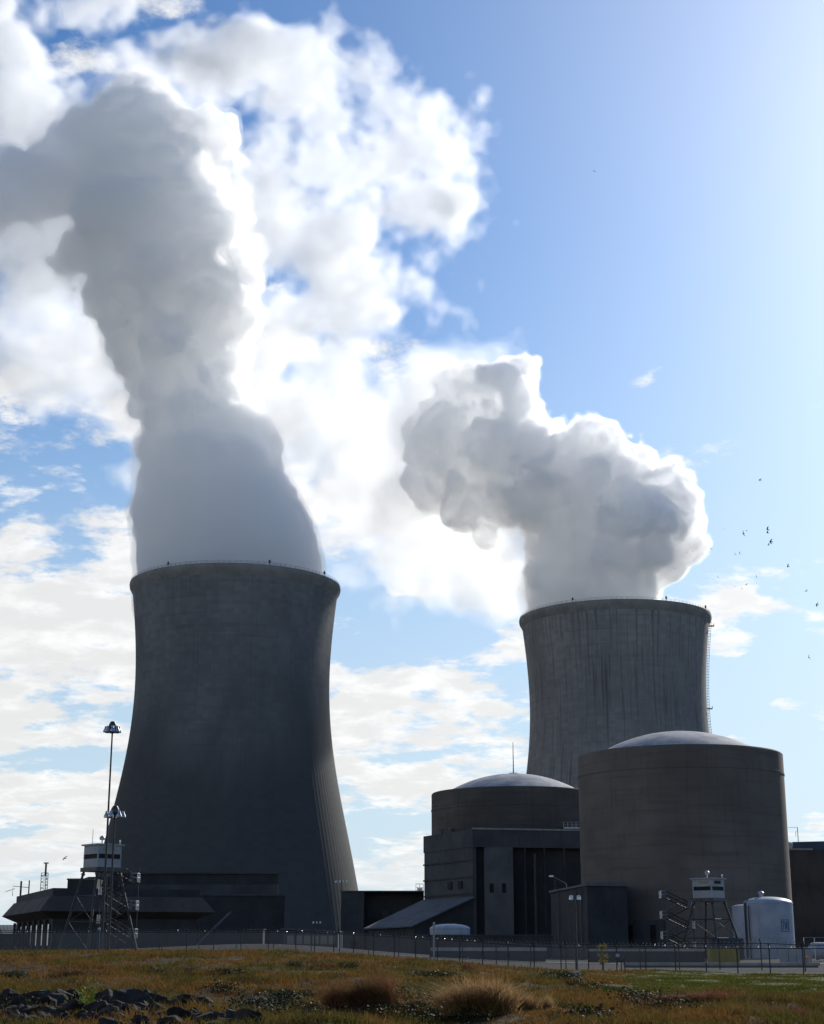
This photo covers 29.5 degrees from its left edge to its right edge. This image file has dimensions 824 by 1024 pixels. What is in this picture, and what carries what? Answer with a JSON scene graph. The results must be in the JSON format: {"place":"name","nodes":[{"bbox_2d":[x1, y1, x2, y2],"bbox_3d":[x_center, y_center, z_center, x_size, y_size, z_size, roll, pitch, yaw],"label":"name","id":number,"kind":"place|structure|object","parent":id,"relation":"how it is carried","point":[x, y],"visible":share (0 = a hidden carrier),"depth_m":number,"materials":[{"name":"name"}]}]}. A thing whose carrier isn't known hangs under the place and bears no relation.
{"place":"outdoors","nodes":[
{"label":"outdoors","id":0,"kind":"place"},
{"bbox_2d":[113,872,285,942],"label":"stepped building","id":1,"kind":"structure","parent":0,"point":[222,894],"depth_m":419.98,"materials":[{"name":"concrete"}]},
{"bbox_2d":[196,910,282,945],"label":"ramp building","id":2,"kind":"structure","parent":0,"point":[231,920],"depth_m":357.77,"materials":[{"name":"grey concrete"}]},
{"bbox_2d":[340,884,423,949],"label":"link building","id":3,"kind":"structure","parent":0,"point":[362,909],"depth_m":375.75,"materials":[{"name":"concrete"}]},
{"bbox_2d":[0,944,823,1023],"bbox_3d":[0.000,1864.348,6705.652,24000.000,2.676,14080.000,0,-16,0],"label":"ground","id":4,"kind":"structure","parent":0,"point":[583,963],"depth_m":123.77,"materials":[{"name":"brown soil"}]},
{"bbox_2d":[0,925,12,949],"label":"distant shed","id":5,"kind":"structure","parent":4,"relation":"on","point":[6,941],"depth_m":332.83,"materials":[{"name":"grey metal"}]},
{"bbox_2d":[0,989,19,1002],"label":"boulder","id":6,"kind":"object","parent":4,"relation":"on","point":[8,992],"visible":0.49,"depth_m":47.04,"materials":[{"name":"stone"}]},
{"bbox_2d":[3,1009,19,1016],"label":"boulder","id":7,"kind":"object","parent":4,"relation":"on","point":[10,1011],"visible":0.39,"depth_m":42.27,"materials":[{"name":"stone"}]},
{"bbox_2d":[0,1015,25,1023],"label":"boulder","id":8,"kind":"object","parent":4,"relation":"on","point":[15,1016],"visible":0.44,"depth_m":35.00,"materials":[{"name":"stone"}]},
{"bbox_2d":[0,970,27,977],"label":"bush","id":9,"kind":"object","parent":4,"relation":"on","point":[13,973],"visible":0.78,"depth_m":70.23,"materials":[{"name":"green plant"}]},
{"bbox_2d":[10,996,27,1005],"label":"boulder","id":10,"kind":"object","parent":4,"relation":"on","point":[20,1000],"visible":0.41,"depth_m":44.18,"materials":[{"name":"stone"}]},
{"bbox_2d":[7,1005,31,1013],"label":"boulder","id":11,"kind":"object","parent":4,"relation":"on","point":[21,1009],"visible":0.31,"depth_m":43.07,"materials":[{"name":"stone"}]},
{"bbox_2d":[11,990,50,1000],"bbox_3d":[-11.261,14.418,46.493,1.257,0.404,0.604,-9,-23,11],"label":"boulder","id":12,"kind":"object","parent":4,"relation":"on","point":[34,994],"visible":0.4,"depth_m":46.27,"materials":[{"name":"stone"}]},
{"bbox_2d":[23,1005,40,1014],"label":"boulder","id":13,"kind":"object","parent":4,"relation":"on","point":[34,1009],"visible":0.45,"depth_m":42.80,"materials":[{"name":"stone"}]},
{"bbox_2d":[35,995,50,1005],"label":"boulder","id":14,"kind":"object","parent":4,"relation":"on","point":[45,998],"visible":0.59,"depth_m":44.73,"materials":[{"name":"stone"}]},
{"bbox_2d":[36,1011,51,1018],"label":"boulder","id":15,"kind":"object","parent":4,"relation":"on","point":[43,1013],"visible":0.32,"depth_m":39.39,"materials":[{"name":"stone"}]},
{"bbox_2d":[41,1006,55,1011],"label":"boulder","id":16,"kind":"object","parent":4,"relation":"on","point":[47,1008],"visible":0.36,"depth_m":39.93,"materials":[{"name":"stone"}]},
{"bbox_2d":[47,993,67,1005],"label":"boulder","id":17,"kind":"object","parent":4,"relation":"on","point":[59,998],"visible":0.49,"depth_m":45.30,"materials":[{"name":"stone"}]},
{"bbox_2d":[49,1012,70,1019],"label":"boulder","id":18,"kind":"object","parent":4,"relation":"on","point":[63,1015],"visible":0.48,"depth_m":38.07,"materials":[{"name":"stone"}]},
{"bbox_2d":[54,988,72,997],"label":"boulder","id":19,"kind":"object","parent":4,"relation":"on","point":[64,993],"visible":0.38,"depth_m":46.31,"materials":[{"name":"stone"}]},
{"bbox_2d":[60,999,84,1013],"bbox_3d":[-8.845,12.930,40.786,0.682,0.462,0.438,-10,-17,-1],"label":"boulder","id":20,"kind":"object","parent":4,"relation":"on","point":[74,1004],"visible":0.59,"depth_m":40.64,"materials":[{"name":"stone"}]},
{"bbox_2d":[65,989,80,999],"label":"boulder","id":21,"kind":"object","parent":4,"relation":"on","point":[70,991],"visible":0.33,"depth_m":46.81,"materials":[{"name":"stone"}]},
{"bbox_2d":[51,967,106,974],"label":"bush","id":22,"kind":"object","parent":4,"relation":"on","point":[72,970],"visible":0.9,"depth_m":69.90,"materials":[{"name":"green plant"}]},
{"bbox_2d":[64,979,97,1010],"bbox_3d":[-8.622,12.600,40.793,0.917,0.938,0.302,0,-16,0],"label":"weed","id":23,"kind":"object","parent":4,"relation":"on","point":[89,999],"visible":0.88,"depth_m":40.79,"materials":[{"name":"green plant"}]},
{"bbox_2d":[79,1012,98,1023],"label":"boulder","id":24,"kind":"object","parent":4,"relation":"on","point":[86,1014],"visible":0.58,"depth_m":37.81,"materials":[{"name":"stone"}]},
{"bbox_2d":[83,1001,98,1011],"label":"boulder","id":25,"kind":"object","parent":4,"relation":"on","point":[89,1006],"visible":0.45,"depth_m":40.34,"materials":[{"name":"stone"}]},
{"bbox_2d":[67,877,123,888],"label":"storage building","id":26,"kind":"structure","parent":4,"relation":"on","point":[88,882],"depth_m":289.27,"materials":[{"name":"metal"}]},
{"bbox_2d":[58,835,139,950],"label":"watchtower","id":27,"kind":"structure","parent":4,"relation":"on","point":[94,857],"depth_m":194.34,"materials":[{"name":"metal"}]},
{"bbox_2d":[97,928,100,950],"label":"bollard","id":28,"kind":"object","parent":4,"relation":"on","point":[98,938],"visible":0.87,"depth_m":135.01,"materials":[{"name":"metal"}]},
{"bbox_2d":[89,1000,111,1015],"bbox_3d":[-7.962,12.750,40.098,0.573,0.468,0.380,-8,-16,-4],"label":"boulder","id":29,"kind":"object","parent":4,"relation":"on","point":[99,1005],"visible":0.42,"depth_m":39.98,"materials":[{"name":"stone"}]},
{"bbox_2d":[91,988,112,1002],"bbox_3d":[-9.294,14.722,47.150,0.687,0.732,0.575,-6,-23,13],"label":"boulder","id":30,"kind":"object","parent":4,"relation":"on","point":[108,993],"visible":0.4,"depth_m":47.09,"materials":[{"name":"stone"}]},
{"bbox_2d":[2,862,214,950],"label":"office building","id":31,"kind":"structure","parent":4,"relation":"on","point":[49,909],"depth_m":276.69,"materials":[{"name":"grey concrete"}]},
{"bbox_2d":[34,925,37,945],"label":"window","id":32,"kind":"structure","parent":31,"relation":"in","point":[36,926],"depth_m":286.48,"materials":[{"name":"glass"}]},
{"bbox_2d":[40,925,43,945],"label":"window","id":33,"kind":"structure","parent":31,"relation":"in","point":[42,934],"depth_m":279.71,"materials":[{"name":"glass"}]},
{"bbox_2d":[46,924,49,944],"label":"window","id":34,"kind":"structure","parent":31,"relation":"in","point":[48,925],"depth_m":272.90,"materials":[{"name":"glass"}]},
{"bbox_2d":[98,1017,118,1023],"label":"boulder","id":35,"kind":"object","parent":4,"relation":"on","point":[103,1020],"visible":1,"depth_m":32.68,"materials":[{"name":"stone"}]},
{"bbox_2d":[100,721,121,948],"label":"light mast","id":36,"kind":"object","parent":4,"relation":"on","point":[112,728],"visible":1,"depth_m":183.01,"materials":[{"name":"metal"}]},
{"bbox_2d":[99,1006,123,1016],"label":"boulder","id":37,"kind":"object","parent":4,"relation":"on","point":[111,1009],"visible":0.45,"depth_m":39.33,"materials":[{"name":"stone"}]},
{"bbox_2d":[104,805,125,950],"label":"light mast","id":38,"kind":"object","parent":4,"relation":"on","point":[114,810],"visible":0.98,"depth_m":172.20,"materials":[{"name":"metal"}]},
{"bbox_2d":[110,1000,123,1006],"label":"boulder","id":39,"kind":"object","parent":4,"relation":"on","point":[117,1003],"visible":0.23,"depth_m":41.63,"materials":[{"name":"stone"}]},
{"bbox_2d":[109,988,153,1007],"bbox_3d":[-7.794,13.687,43.697,1.327,0.767,0.829,10,-13,-9],"label":"boulder","id":40,"kind":"object","parent":4,"relation":"on","point":[129,995],"visible":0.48,"depth_m":43.51,"materials":[{"name":"stone"}]},
{"bbox_2d":[121,1006,143,1014],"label":"boulder","id":41,"kind":"object","parent":4,"relation":"on","point":[124,1008],"visible":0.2,"depth_m":40.31,"materials":[{"name":"stone"}]},
{"bbox_2d":[133,1014,150,1023],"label":"boulder","id":42,"kind":"object","parent":4,"relation":"on","point":[137,1018],"visible":0.98,"depth_m":33.47,"materials":[{"name":"stone"}]},
{"bbox_2d":[135,1002,148,1010],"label":"boulder","id":43,"kind":"object","parent":4,"relation":"on","point":[142,1005],"visible":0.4,"depth_m":42.73,"materials":[{"name":"stone"}]},
{"bbox_2d":[149,1002,164,1014],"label":"boulder","id":44,"kind":"object","parent":4,"relation":"on","point":[157,1005],"visible":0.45,"depth_m":40.82,"materials":[{"name":"stone"}]},
{"bbox_2d":[153,994,167,1004],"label":"boulder","id":45,"kind":"object","parent":4,"relation":"on","point":[158,998],"visible":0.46,"depth_m":50.65,"materials":[{"name":"stone"}]},
{"bbox_2d":[157,1018,172,1023],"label":"boulder","id":46,"kind":"object","parent":4,"relation":"on","point":[162,1020],"visible":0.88,"depth_m":33.00,"materials":[{"name":"stone"}]},
{"bbox_2d":[163,999,176,1006],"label":"boulder","id":47,"kind":"object","parent":4,"relation":"on","point":[172,1001],"visible":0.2,"depth_m":48.75,"materials":[{"name":"stone"}]},
{"bbox_2d":[148,966,199,973],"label":"bush","id":48,"kind":"object","parent":4,"relation":"on","point":[165,969],"visible":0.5,"depth_m":74.01,"materials":[{"name":"green plant"}]},
{"bbox_2d":[164,1015,184,1023],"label":"boulder","id":49,"kind":"object","parent":4,"relation":"on","point":[175,1017],"visible":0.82,"depth_m":33.02,"materials":[{"name":"stone"}]},
{"bbox_2d":[167,1007,191,1019],"bbox_3d":[-5.298,11.481,35.617,0.566,0.454,0.269,-1,-14,-4],"label":"boulder","id":50,"kind":"object","parent":4,"relation":"on","point":[177,1011],"visible":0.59,"depth_m":35.58,"materials":[{"name":"stone"}]},
{"bbox_2d":[176,994,197,1007],"bbox_3d":[-6.712,15.181,48.133,1.108,0.654,0.579,6,-22,-10],"label":"boulder","id":51,"kind":"object","parent":4,"relation":"on","point":[185,996],"visible":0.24,"depth_m":47.95,"materials":[{"name":"stone"}]},
{"bbox_2d":[188,996,213,1007],"bbox_3d":[-6.356,15.021,47.599,0.869,0.604,0.571,6,-17,5],"label":"boulder","id":52,"kind":"object","parent":4,"relation":"on","point":[201,998],"visible":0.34,"depth_m":47.49,"materials":[{"name":"stone"}]},
{"bbox_2d":[195,1011,218,1023],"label":"boulder","id":53,"kind":"object","parent":4,"relation":"on","point":[211,1015],"visible":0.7,"depth_m":34.76,"materials":[{"name":"stone"}]},
{"bbox_2d":[98,560,357,933],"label":"cooling tower","id":54,"kind":"structure","parent":4,"relation":"on","point":[229,764],"depth_m":642.39,"materials":[{"name":"concrete"}]},
{"bbox_2d":[209,967,248,974],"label":"bush","id":55,"kind":"object","parent":4,"relation":"on","point":[229,970],"visible":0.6,"depth_m":72.02,"materials":[{"name":"green plant"}]},
{"bbox_2d":[234,1008,262,1023],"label":"boulder","id":56,"kind":"object","parent":4,"relation":"on","point":[240,1013],"visible":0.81,"depth_m":33.99,"materials":[{"name":"stone"}]},
{"bbox_2d":[243,929,264,943],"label":"equipment shed","id":57,"kind":"structure","parent":4,"relation":"on","point":[252,937],"depth_m":289.56,"materials":[{"name":"metal"}]},
{"bbox_2d":[254,988,315,997],"bbox_3d":[-4.065,15.284,49.759,2.093,0.366,0.996,8,-17,-26],"label":"bush","id":58,"kind":"object","parent":4,"relation":"on","point":[284,992],"visible":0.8,"depth_m":49.64,"materials":[{"name":"green plant"}]},
{"bbox_2d":[278,960,303,966],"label":"bush","id":59,"kind":"object","parent":4,"relation":"on","point":[298,963],"visible":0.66,"depth_m":80.60,"materials":[{"name":"green plant"}]},
{"bbox_2d":[281,928,342,947],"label":"gatehouse","id":60,"kind":"object","parent":4,"relation":"on","point":[322,940],"visible":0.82,"depth_m":250.92,"materials":[{"name":"concrete"}]},
{"bbox_2d":[287,936,293,943],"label":"window","id":61,"kind":"structure","parent":60,"relation":"in","point":[290,939],"depth_m":249.33,"materials":[{"name":"grey glass"}]},
{"bbox_2d":[304,936,310,943],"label":"window","id":62,"kind":"structure","parent":60,"relation":"in","point":[307,939],"depth_m":250.48,"materials":[{"name":"grey glass"}]},
{"bbox_2d":[320,936,326,943],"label":"window","id":63,"kind":"structure","parent":60,"relation":"in","point":[323,939],"depth_m":251.65,"materials":[{"name":"grey glass"}]},
{"bbox_2d":[281,981,345,995],"bbox_3d":[-3.123,15.775,51.636,3.958,0.693,2.873,0,-16,0],"label":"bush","id":64,"kind":"object","parent":4,"relation":"on","point":[316,991],"visible":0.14,"depth_m":51.59,"materials":[{"name":"green plant"}]},
{"bbox_2d":[305,962,336,967],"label":"bush","id":65,"kind":"object","parent":4,"relation":"on","point":[325,965],"visible":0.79,"depth_m":83.17,"materials":[{"name":"green plant"}]},
{"bbox_2d":[335,880,347,933],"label":"light pole","id":66,"kind":"object","parent":4,"relation":"on","point":[341,899],"visible":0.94,"depth_m":320.51,"materials":[{"name":"metal"}]},
{"bbox_2d":[335,961,357,968],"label":"bush","id":67,"kind":"object","parent":4,"relation":"on","point":[350,965],"visible":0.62,"depth_m":84.92,"materials":[{"name":"green plant"}]},
{"bbox_2d":[298,965,404,1011],"bbox_3d":[-1.919,12.999,42.774,4.136,1.279,2.700,0,-16,0],"label":"grass clump","id":68,"kind":"object","parent":4,"relation":"on","point":[369,991],"visible":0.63,"depth_m":42.36,"materials":[{"name":"brown plant"}]},
{"bbox_2d":[0,976,724,1023],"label":"weeds","id":69,"kind":"object","parent":4,"relation":"on","point":[412,1007],"visible":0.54,"depth_m":43.73,"materials":[{"name":"green plant"}]},
{"bbox_2d":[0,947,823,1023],"bbox_3d":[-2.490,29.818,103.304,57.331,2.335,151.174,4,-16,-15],"label":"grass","id":70,"kind":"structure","parent":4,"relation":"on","point":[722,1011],"depth_m":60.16,"materials":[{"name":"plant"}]},
{"bbox_2d":[0,927,823,972],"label":"security fence","id":71,"kind":"object","parent":4,"relation":"on","point":[482,942],"visible":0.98,"depth_m":148.38,"materials":[{"name":"metal"}]},
{"bbox_2d":[1,925,823,971],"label":"security fence","id":72,"kind":"object","parent":4,"relation":"on","point":[368,933],"visible":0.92,"depth_m":159.41,"materials":[{"name":"metal"}]},
{"bbox_2d":[364,897,474,953],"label":"lean to building","id":73,"kind":"structure","parent":4,"relation":"on","point":[420,917],"depth_m":341.71,"materials":[{"name":"grey metal"}]},
{"bbox_2d":[396,999,444,1009],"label":"bush","id":74,"kind":"object","parent":4,"relation":"on","point":[420,1002],"visible":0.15,"depth_m":40.42,"materials":[{"name":"green plant"}]},
{"bbox_2d":[433,922,434,959],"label":"utility post","id":75,"kind":"object","parent":4,"relation":"on","point":[433,940],"visible":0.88,"depth_m":144.62,"materials":[{"name":"metal"}]},
{"bbox_2d":[407,970,464,978],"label":"bush","id":76,"kind":"object","parent":4,"relation":"on","point":[440,974],"visible":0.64,"depth_m":78.27,"materials":[{"name":"green plant"}]},
{"bbox_2d":[430,924,469,934],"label":"storage tank","id":77,"kind":"object","parent":4,"relation":"on","point":[454,929],"visible":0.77,"depth_m":250.54,"materials":[{"name":"white metal"}]},
{"bbox_2d":[396,972,567,1015],"bbox_3d":[1.061,11.257,36.761,4.402,1.134,3.697,13,-20,-38],"label":"grass clump","id":78,"kind":"object","parent":4,"relation":"on","point":[500,997],"visible":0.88,"depth_m":36.42,"materials":[{"name":"beige plant"}]},
{"bbox_2d":[411,935,553,957],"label":"retaining wall","id":79,"kind":"structure","parent":4,"relation":"on","point":[423,945],"depth_m":241.01,"materials":[{"name":"concrete"}]},
{"bbox_2d":[430,947,546,961],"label":"barrier wall","id":80,"kind":"structure","parent":4,"relation":"on","point":[517,953],"depth_m":197.29,"materials":[{"name":"concrete"}]},
{"bbox_2d":[423,827,580,934],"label":"annex block","id":81,"kind":"structure","parent":4,"relation":"on","point":[504,879],"depth_m":347.17,"materials":[{"name":"concrete"}]},
{"bbox_2d":[515,991,561,1010],"bbox_3d":[2.661,12.629,40.520,2.825,0.619,2.039,0,-16,0],"label":"grass clump","id":82,"kind":"object","parent":4,"relation":"on","point":[529,1003],"visible":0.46,"depth_m":40.33,"materials":[{"name":"beige plant"}]},
{"bbox_2d":[515,974,565,979],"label":"bush","id":83,"kind":"object","parent":4,"relation":"on","point":[530,976],"visible":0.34,"depth_m":90.93,"materials":[{"name":"green plant"}]},
{"bbox_2d":[539,968,582,979],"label":"bush","id":84,"kind":"object","parent":4,"relation":"on","point":[566,974],"visible":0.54,"depth_m":93.08,"materials":[{"name":"green plant"}]},
{"bbox_2d":[569,895,580,969],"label":"light pole","id":85,"kind":"object","parent":4,"relation":"on","point":[571,897],"visible":0.94,"depth_m":146.91,"materials":[{"name":"metal"}]},
{"bbox_2d":[549,875,628,956],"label":"service building","id":86,"kind":"structure","parent":4,"relation":"on","point":[601,911],"depth_m":276.87,"materials":[{"name":"metal"}]},
{"bbox_2d":[598,943,607,969],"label":"young tree","id":87,"kind":"object","parent":4,"relation":"on","point":[603,963],"visible":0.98,"depth_m":131.73,"materials":[{"name":"green plant"}]},
{"bbox_2d":[519,596,713,787],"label":"cooling tower","id":88,"kind":"structure","parent":4,"relation":"on","point":[603,674],"depth_m":718.81,"materials":[{"name":"concrete"}]},
{"bbox_2d":[616,954,625,971],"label":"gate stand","id":89,"kind":"object","parent":4,"relation":"on","point":[617,956],"visible":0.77,"depth_m":123.03,"materials":[{"name":"metal"}]},
{"bbox_2d":[587,949,704,961],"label":"barrier wall","id":90,"kind":"structure","parent":4,"relation":"on","point":[668,955],"depth_m":203.98,"materials":[{"name":"concrete"}]},
{"bbox_2d":[619,989,738,1002],"bbox_3d":[8.437,14.854,48.102,4.806,0.534,4.219,0,-16,0],"label":"grass clump","id":91,"kind":"object","parent":4,"relation":"on","point":[695,996],"visible":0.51,"depth_m":47.61,"materials":[{"name":"green plant"}]},
{"bbox_2d":[659,865,748,959],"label":"watchtower","id":92,"kind":"structure","parent":4,"relation":"on","point":[709,889],"depth_m":228.66,"materials":[{"name":"metal"}]},
{"bbox_2d":[623,963,819,967],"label":"barrier wall","id":93,"kind":"structure","parent":4,"relation":"on","point":[723,965],"depth_m":161.32,"materials":[{"name":"concrete"}]},
{"bbox_2d":[707,947,739,962],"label":"waste bin","id":94,"kind":"object","parent":4,"relation":"on","point":[727,955],"visible":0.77,"depth_m":198.21,"materials":[{"name":"metal"}]},
{"bbox_2d":[708,938,744,959],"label":"shipping container","id":95,"kind":"object","parent":4,"relation":"on","point":[741,951],"visible":0.42,"depth_m":219.85,"materials":[{"name":"metal"}]},
{"bbox_2d":[732,904,745,956],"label":"storage tank","id":96,"kind":"object","parent":4,"relation":"on","point":[738,916],"visible":0.21,"depth_m":257.39,"materials":[{"name":"white metal"}]},
{"bbox_2d":[743,891,794,958],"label":"storage tank","id":97,"kind":"object","parent":4,"relation":"on","point":[766,918],"visible":0.96,"depth_m":243.63,"materials":[{"name":"white metal"}]},
{"bbox_2d":[746,1001,813,1017],"bbox_3d":[8.655,12.438,39.021,3.284,0.570,2.976,11,-19,-34],"label":"grass clump","id":98,"kind":"object","parent":4,"relation":"on","point":[791,1009],"visible":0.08,"depth_m":38.84,"materials":[{"name":"green plant"}]},
{"bbox_2d":[779,947,811,962],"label":"barrier block","id":99,"kind":"object","parent":4,"relation":"on","point":[790,955],"depth_m":197.95,"materials":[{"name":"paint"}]},
{"bbox_2d":[788,827,823,947],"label":"turbine hall","id":100,"kind":"structure","parent":4,"relation":"on","point":[807,871],"depth_m":335.60,"materials":[{"name":"grey concrete"}]},
{"bbox_2d":[808,942,823,959],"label":"gas tank","id":101,"kind":"object","parent":4,"relation":"on","point":[819,954],"visible":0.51,"depth_m":212.91,"materials":[{"name":"white metal"}]},
{"bbox_2d":[0,0,823,924],"label":"sky","id":102,"kind":"structure","parent":0,"point":[352,291],"materials":[{"name":"blue"}]},
{"bbox_2d":[431,755,579,834],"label":"reactor building","id":103,"kind":"structure","parent":0,"point":[518,800],"depth_m":360.66,"materials":[{"name":"concrete"}]},
{"bbox_2d":[329,952,823,963],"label":"road","id":104,"kind":"structure","parent":0,"point":[518,961],"depth_m":194.48,"materials":[{"name":"grey asphalt"}]},
{"bbox_2d":[578,730,791,956],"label":"reactor building","id":105,"kind":"structure","parent":0,"point":[669,811],"depth_m":288.10,"materials":[{"name":"concrete"}]},
{"bbox_2d":[581,969,823,994],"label":"lawn grass","id":106,"kind":"structure","parent":0,"point":[657,985],"depth_m":86.79,"materials":[{"name":"green plant"}]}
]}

